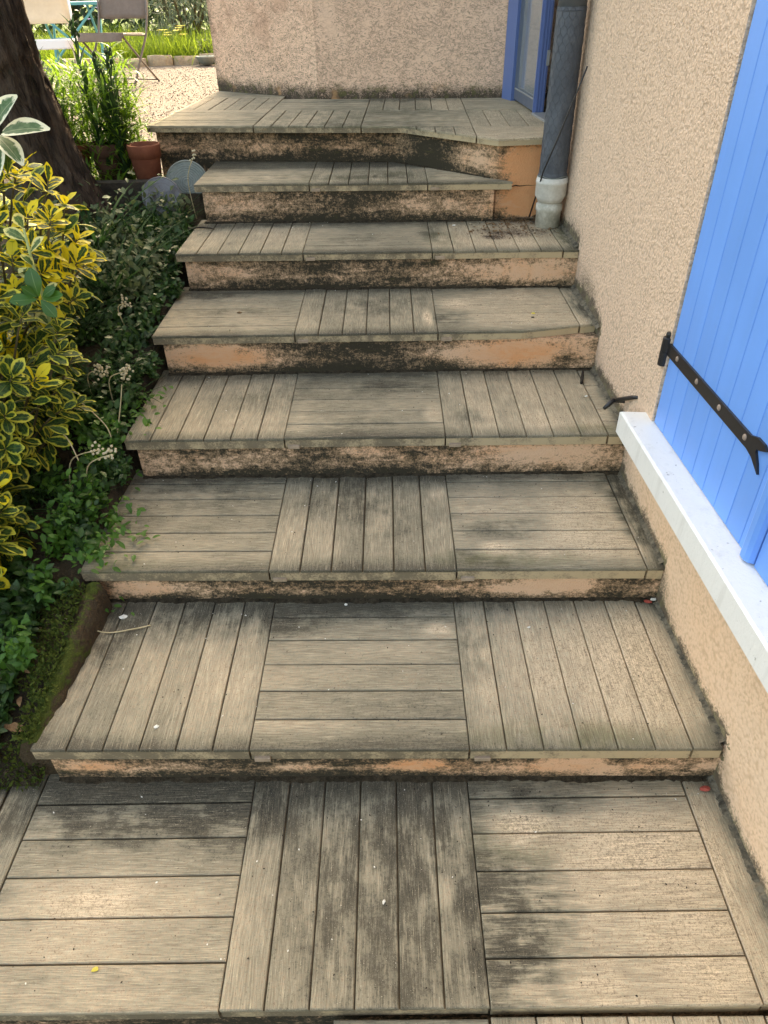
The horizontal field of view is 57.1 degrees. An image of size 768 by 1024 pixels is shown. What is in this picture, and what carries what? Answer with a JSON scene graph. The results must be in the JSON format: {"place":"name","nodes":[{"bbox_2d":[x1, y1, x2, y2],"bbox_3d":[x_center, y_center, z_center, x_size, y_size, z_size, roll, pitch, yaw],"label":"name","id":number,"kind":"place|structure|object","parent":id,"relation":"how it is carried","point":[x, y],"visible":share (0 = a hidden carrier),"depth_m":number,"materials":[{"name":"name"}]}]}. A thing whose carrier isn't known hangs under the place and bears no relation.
{"place":"outdoors","nodes":[
{"label":"outdoors","id":0,"kind":"place"},
{"bbox_2d":[0,1,205,793],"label":"ground","id":1,"kind":"structure","parent":0,"point":[66,456],"depth_m":2.15,"materials":[{"name":"soil"}]},
{"bbox_2d":[1,592,41,731],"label":"leaf litter","id":2,"kind":"object","parent":1,"relation":"on","point":[12,726],"visible":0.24,"depth_m":1.70,"materials":[{"name":"brown plant"}]},
{"bbox_2d":[0,94,49,174],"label":"cream leaved branch","id":3,"kind":"object","parent":1,"relation":"on","point":[11,148],"visible":1,"depth_m":1.69,"materials":[{"name":"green plant"}]},
{"bbox_2d":[0,576,85,791],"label":"moss tufts","id":4,"kind":"object","parent":1,"relation":"on","point":[32,679],"visible":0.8,"depth_m":1.75,"materials":[{"name":"green plant"}]},
{"bbox_2d":[0,152,106,588],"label":"variegated shrub","id":5,"kind":"object","parent":1,"relation":"on","point":[41,280],"visible":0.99,"depth_m":2.01,"materials":[{"name":"beige plant"}]},
{"bbox_2d":[35,41,79,141],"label":"tall plant","id":6,"kind":"object","parent":1,"relation":"on","point":[62,106],"visible":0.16,"depth_m":3.10,"materials":[{"name":"green plant"}]},
{"bbox_2d":[0,0,116,241],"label":"tree","id":7,"kind":"object","parent":1,"relation":"on","point":[24,77],"visible":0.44,"depth_m":2.77,"materials":[{"name":"brown plant"}]},
{"bbox_2d":[19,582,112,775],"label":"mossy curb","id":8,"kind":"structure","parent":1,"relation":"on","point":[84,633],"depth_m":1.79,"materials":[{"name":"green plant"}]},
{"bbox_2d":[52,74,95,172],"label":"tall plant","id":9,"kind":"object","parent":1,"relation":"on","point":[65,110],"visible":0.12,"depth_m":3.29,"materials":[{"name":"green plant"}]},
{"bbox_2d":[0,179,148,206],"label":"timber edging","id":10,"kind":"object","parent":1,"relation":"on","point":[109,186],"visible":0.06,"depth_m":3.18,"materials":[{"name":"brown wood"}]},
{"bbox_2d":[76,140,91,170],"bbox_3d":[-1.451,-1.615,3.310,0.173,0.205,0.173,-1,37,1],"label":"flower pot","id":11,"kind":"object","parent":1,"relation":"on","point":[83,149],"visible":0.18,"depth_m":3.25,"materials":[{"name":"ceramic"}]},
{"bbox_2d":[64,64,104,167],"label":"tall plant","id":12,"kind":"object","parent":1,"relation":"on","point":[82,99],"visible":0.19,"depth_m":3.31,"materials":[{"name":"green plant"}]},
{"bbox_2d":[0,359,172,676],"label":"bright weeds","id":13,"kind":"object","parent":1,"relation":"on","point":[24,650],"visible":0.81,"depth_m":1.99,"materials":[{"name":"green plant"}]},
{"bbox_2d":[63,434,78,460],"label":"dry stalk","id":14,"kind":"object","parent":13,"relation":"on","point":[72,447],"visible":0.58,"depth_m":2.04,"materials":[{"name":"plant"}]},
{"bbox_2d":[76,399,111,436],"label":"dry stalk","id":15,"kind":"object","parent":13,"relation":"on","point":[100,420],"visible":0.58,"depth_m":2.16,"materials":[{"name":"plant"}]},
{"bbox_2d":[117,385,121,432],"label":"dry stalk","id":16,"kind":"object","parent":13,"relation":"on","point":[120,406],"visible":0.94,"depth_m":2.21,"materials":[{"name":"plant"}]},
{"bbox_2d":[61,15,111,165],"bbox_3d":[-1.297,-1.796,3.135,0.134,0.690,0.116,-1,37,1],"label":"tall plant","id":17,"kind":"object","parent":1,"relation":"on","point":[73,25],"visible":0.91,"depth_m":3.06,"materials":[{"name":"green plant"}]},
{"bbox_2d":[69,441,104,483],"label":"dry flower","id":18,"kind":"object","parent":1,"relation":"on","point":[98,450],"visible":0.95,"depth_m":2.02,"materials":[{"name":"plant"}]},
{"bbox_2d":[69,84,108,170],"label":"tall plant","id":19,"kind":"object","parent":1,"relation":"on","point":[103,123],"visible":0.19,"depth_m":3.28,"materials":[{"name":"green plant"}]},
{"bbox_2d":[10,171,172,249],"bbox_3d":[-1.223,-1.176,2.854,0.683,0.261,0.704,-1,37,1],"label":"strap leaf clump","id":20,"kind":"object","parent":1,"relation":"on","point":[93,234],"visible":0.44,"depth_m":2.93,"materials":[{"name":"green plant"}]},
{"bbox_2d":[1,167,193,312],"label":"greyish herbs","id":21,"kind":"object","parent":1,"relation":"on","point":[137,283],"visible":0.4,"depth_m":2.79,"materials":[{"name":"green plant"}]},
{"bbox_2d":[41,50,154,179],"bbox_3d":[-1.419,-1.800,3.315,0.656,0.635,0.626,-1,37,1],"label":"underplanting","id":22,"kind":"object","parent":1,"relation":"on","point":[73,97],"visible":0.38,"depth_m":3.19,"materials":[{"name":"green plant"}]},
{"bbox_2d":[0,185,197,748],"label":"ground ivy","id":23,"kind":"object","parent":1,"relation":"on","point":[19,598],"visible":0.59,"depth_m":2.33,"materials":[{"name":"green plant"}]},
{"bbox_2d":[87,363,110,394],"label":"dry flower","id":24,"kind":"object","parent":1,"relation":"on","point":[99,367],"visible":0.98,"depth_m":2.30,"materials":[{"name":"plant"}]},
{"bbox_2d":[86,445,116,473],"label":"dry flower","id":25,"kind":"object","parent":1,"relation":"on","point":[110,451],"visible":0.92,"depth_m":1.98,"materials":[{"name":"plant"}]},
{"bbox_2d":[52,336,152,398],"bbox_3d":[-0.985,-0.457,2.368,0.458,0.150,0.413,-14,39,-17],"label":"strap leaf clump","id":26,"kind":"object","parent":1,"relation":"on","point":[80,389],"visible":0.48,"depth_m":2.39,"materials":[{"name":"green plant"}]},
{"bbox_2d":[0,192,206,540],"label":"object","id":27,"kind":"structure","parent":1,"relation":"on","point":[86,390],"depth_m":2.42,"materials":[{"name":"green plant"}]},
{"bbox_2d":[92,62,115,144],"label":"tall plant","id":28,"kind":"object","parent":1,"relation":"on","point":[101,103],"visible":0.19,"depth_m":3.17,"materials":[{"name":"green plant"}]},
{"bbox_2d":[87,140,128,179],"bbox_3d":[-1.281,-1.629,3.324,0.173,0.205,0.173,-1,37,1],"label":"flower pot","id":29,"kind":"object","parent":1,"relation":"on","point":[105,153],"visible":0.52,"depth_m":3.25,"materials":[{"name":"ceramic"}]},
{"bbox_2d":[89,60,128,171],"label":"tall plant","id":30,"kind":"object","parent":1,"relation":"on","point":[99,95],"visible":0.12,"depth_m":3.21,"materials":[{"name":"green plant"}]},
{"bbox_2d":[89,51,133,178],"bbox_3d":[-1.211,-1.742,3.170,0.114,0.561,0.107,29,46,34],"label":"tall plant","id":31,"kind":"object","parent":1,"relation":"on","point":[95,61],"visible":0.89,"depth_m":3.14,"materials":[{"name":"green plant"}]},
{"bbox_2d":[97,45,131,179],"bbox_3d":[-1.194,-1.751,3.165,0.112,0.579,0.132,-30,45,-33],"label":"tall plant","id":32,"kind":"object","parent":1,"relation":"on","point":[112,95],"visible":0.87,"depth_m":3.13,"materials":[{"name":"green plant"}]},
{"bbox_2d":[33,213,200,298],"bbox_3d":[-1.047,-0.914,2.657,0.720,0.236,0.744,-1,37,1],"label":"strap leaf clump","id":33,"kind":"object","parent":1,"relation":"on","point":[132,270],"visible":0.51,"depth_m":2.73,"materials":[{"name":"green plant"}]},
{"bbox_2d":[92,40,142,162],"bbox_3d":[-1.225,-1.823,3.263,0.256,0.589,0.248,10,38,15],"label":"tall plant","id":34,"kind":"object","parent":1,"relation":"on","point":[120,80],"visible":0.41,"depth_m":3.19,"materials":[{"name":"green plant"}]},
{"bbox_2d":[30,0,208,37],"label":"hedge","id":35,"kind":"object","parent":1,"relation":"on","point":[76,10],"visible":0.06,"depth_m":12.64,"materials":[{"name":"green plant"}]},
{"bbox_2d":[95,53,145,168],"bbox_3d":[-1.257,-1.853,3.342,0.257,0.544,0.265,16,40,22],"label":"tall plant","id":36,"kind":"object","parent":1,"relation":"on","point":[122,84],"visible":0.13,"depth_m":3.27,"materials":[{"name":"green plant"}]},
{"bbox_2d":[108,364,133,399],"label":"dry flower","id":37,"kind":"object","parent":1,"relation":"on","point":[124,373],"visible":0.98,"depth_m":2.25,"materials":[{"name":"plant"}]},
{"bbox_2d":[103,117,143,179],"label":"tall plant","id":38,"kind":"object","parent":1,"relation":"on","point":[126,127],"visible":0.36,"depth_m":3.23,"materials":[{"name":"green plant"}]},
{"bbox_2d":[118,294,131,324],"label":"dry flower","id":39,"kind":"object","parent":1,"relation":"on","point":[125,303],"visible":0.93,"depth_m":2.47,"materials":[{"name":"plant"}]},
{"bbox_2d":[101,91,149,179],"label":"tall plant","id":40,"kind":"object","parent":1,"relation":"on","point":[123,111],"visible":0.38,"depth_m":3.26,"materials":[{"name":"green plant"}]},
{"bbox_2d":[41,53,214,69],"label":"stone kerb","id":41,"kind":"structure","parent":1,"relation":"on","point":[158,60],"depth_m":9.55,"materials":[{"name":"beige stone"}]},
{"bbox_2d":[120,83,151,179],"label":"tall plant","id":42,"kind":"object","parent":1,"relation":"on","point":[133,100],"visible":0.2,"depth_m":3.36,"materials":[{"name":"green plant"}]},
{"bbox_2d":[126,141,161,179],"bbox_3d":[-1.088,-1.583,3.246,0.147,0.200,0.147,-1,37,1],"label":"flower pot","id":43,"kind":"object","parent":1,"relation":"on","point":[144,157],"visible":0.85,"depth_m":3.19,"materials":[{"name":"ceramic"}]},
{"bbox_2d":[142,176,180,214],"bbox_3d":[-0.994,-1.411,3.154,0.172,0.172,0.020,-7,5,-7],"label":"ribbed disc","id":44,"kind":"object","parent":1,"relation":"on","point":[162,184],"visible":0.71,"depth_m":3.15,"materials":[{"name":"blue metal"}]},
{"bbox_2d":[166,160,204,193],"bbox_3d":[-0.907,-1.519,3.254,0.196,0.196,0.020,-4,13,-4],"label":"ribbed disc","id":45,"kind":"object","parent":1,"relation":"on","point":[180,169],"visible":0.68,"depth_m":3.24,"materials":[{"name":"teal plastic"}]},
{"bbox_2d":[188,149,196,218],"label":"dry flower","id":46,"kind":"object","parent":1,"relation":"on","point":[191,159],"visible":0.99,"depth_m":3.06,"materials":[{"name":"plant"}]},
{"bbox_2d":[191,35,212,53],"bbox_3d":[-2.401,-6.458,9.857,0.651,0.376,0.505,-1,37,1],"label":"lavender mound","id":47,"kind":"object","parent":1,"relation":"on","point":[206,45],"visible":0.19,"depth_m":9.77,"materials":[{"name":"green plant"}]},
{"bbox_2d":[0,91,767,1023],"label":"staircase","id":48,"kind":"structure","parent":1,"relation":"on","point":[562,549],"depth_m":1.79,"materials":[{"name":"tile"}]},
{"bbox_2d":[65,618,150,632],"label":"dry stalk","id":49,"kind":"object","parent":48,"relation":"on","point":[122,630],"visible":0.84,"depth_m":1.89,"materials":[{"name":"plant"}]},
{"bbox_2d":[126,529,159,544],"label":"weed sprig","id":50,"kind":"object","parent":48,"relation":"on","point":[143,533],"visible":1,"depth_m":2.02,"materials":[{"name":"green plant"}]},
{"bbox_2d":[188,226,213,229],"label":"twig","id":51,"kind":"object","parent":48,"relation":"on","point":[201,227],"visible":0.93,"depth_m":2.99,"materials":[{"name":"brown wood"}]},
{"bbox_2d":[25,221,698,984],"bbox_3d":[-0.025,-0.191,2.197,1.502,0.687,2.683,-1,37,1],"label":"pale grit","id":52,"kind":"object","parent":48,"relation":"on","point":[361,819],"visible":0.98,"depth_m":1.68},
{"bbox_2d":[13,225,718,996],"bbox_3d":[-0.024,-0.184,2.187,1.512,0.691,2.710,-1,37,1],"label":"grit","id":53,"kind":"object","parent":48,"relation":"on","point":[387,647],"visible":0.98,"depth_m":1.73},
{"bbox_2d":[437,214,560,238],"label":"leaf crumbs","id":54,"kind":"object","parent":48,"relation":"on","point":[513,219],"visible":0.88,"depth_m":2.97,"materials":[{"name":"brown plant"}]},
{"bbox_2d":[529,66,587,216],"bbox_3d":[0.643,-1.425,2.777,0.083,0.578,0.274,-15,39,-18],"label":"thin rod","id":55,"kind":"object","parent":48,"relation":"on","point":[559,134],"visible":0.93,"depth_m":2.67,"materials":[{"name":"black metal"}]},
{"bbox_2d":[580,370,583,383],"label":"twig","id":56,"kind":"object","parent":48,"relation":"on","point":[582,378],"visible":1,"depth_m":2.45,"materials":[{"name":"brown wood"}]},
{"bbox_2d":[700,786,709,791],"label":"fallen leaf","id":57,"kind":"object","parent":48,"relation":"on","point":[705,788],"visible":1,"depth_m":1.63,"materials":[{"name":"red plant"}]},
{"bbox_2d":[206,0,767,896],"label":"house","id":58,"kind":"structure","parent":1,"relation":"on","point":[664,214],"depth_m":1.83,"materials":[{"name":"paint"}]},
{"bbox_2d":[514,0,554,112],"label":"door","id":59,"kind":"structure","parent":58,"relation":"in","point":[536,16],"depth_m":3.37,"materials":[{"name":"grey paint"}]},
{"bbox_2d":[535,0,587,228],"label":"downpipe","id":60,"kind":"object","parent":58,"relation":"attached to","point":[551,186],"visible":0.98,"depth_m":2.67,"materials":[{"name":"grey plastic"}]},
{"bbox_2d":[32,2,214,63],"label":"lawn","id":61,"kind":"structure","parent":0,"point":[85,27],"depth_m":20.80,"materials":[{"name":"green plant"}]},
{"bbox_2d":[66,7,123,48],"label":"iris clump","id":62,"kind":"object","parent":61,"relation":"on","point":[102,29],"visible":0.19,"depth_m":10.48,"materials":[{"name":"green plant"}]},
{"bbox_2d":[114,0,210,41],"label":"silver shrub","id":63,"kind":"object","parent":61,"relation":"on","point":[171,19],"visible":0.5,"depth_m":10.76,"materials":[{"name":"green plant"}]},
{"bbox_2d":[147,25,205,63],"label":"daylily clump","id":64,"kind":"object","parent":61,"relation":"on","point":[168,52],"visible":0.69,"depth_m":9.65,"materials":[{"name":"green plant"}]},
{"bbox_2d":[45,64,218,174],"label":"gravel terrace","id":65,"kind":"structure","parent":0,"point":[174,72],"depth_m":7.43,"materials":[{"name":"beige gravel"}]},
{"bbox_2d":[23,0,81,94],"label":"folding chair","id":66,"kind":"object","parent":65,"relation":"on","point":[45,11],"visible":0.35,"depth_m":6.85,"materials":[{"name":"beige fabric"}]},
{"bbox_2d":[45,1,110,75],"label":"folding table","id":67,"kind":"object","parent":65,"relation":"on","point":[93,3],"visible":0.31,"depth_m":8.62,"materials":[{"name":"teal metal"}]},
{"bbox_2d":[4,66,218,173],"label":"gravel stones","id":68,"kind":"object","parent":65,"relation":"on","point":[205,91],"visible":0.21,"depth_m":7.18,"materials":[{"name":"beige gravel"}]},
{"bbox_2d":[77,0,159,85],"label":"folding chair","id":69,"kind":"object","parent":65,"relation":"on","point":[122,9],"visible":0.75,"depth_m":7.62,"materials":[{"name":"beige metal"}]},
{"bbox_2d":[195,55,214,64],"bbox_3d":[-2.387,-6.093,9.515,0.300,0.100,0.300,-1,37,1],"label":"glazed bowl","id":70,"kind":"object","parent":65,"relation":"on","point":[206,59],"visible":0.9,"depth_m":9.44,"materials":[{"name":"grey ceramic"}]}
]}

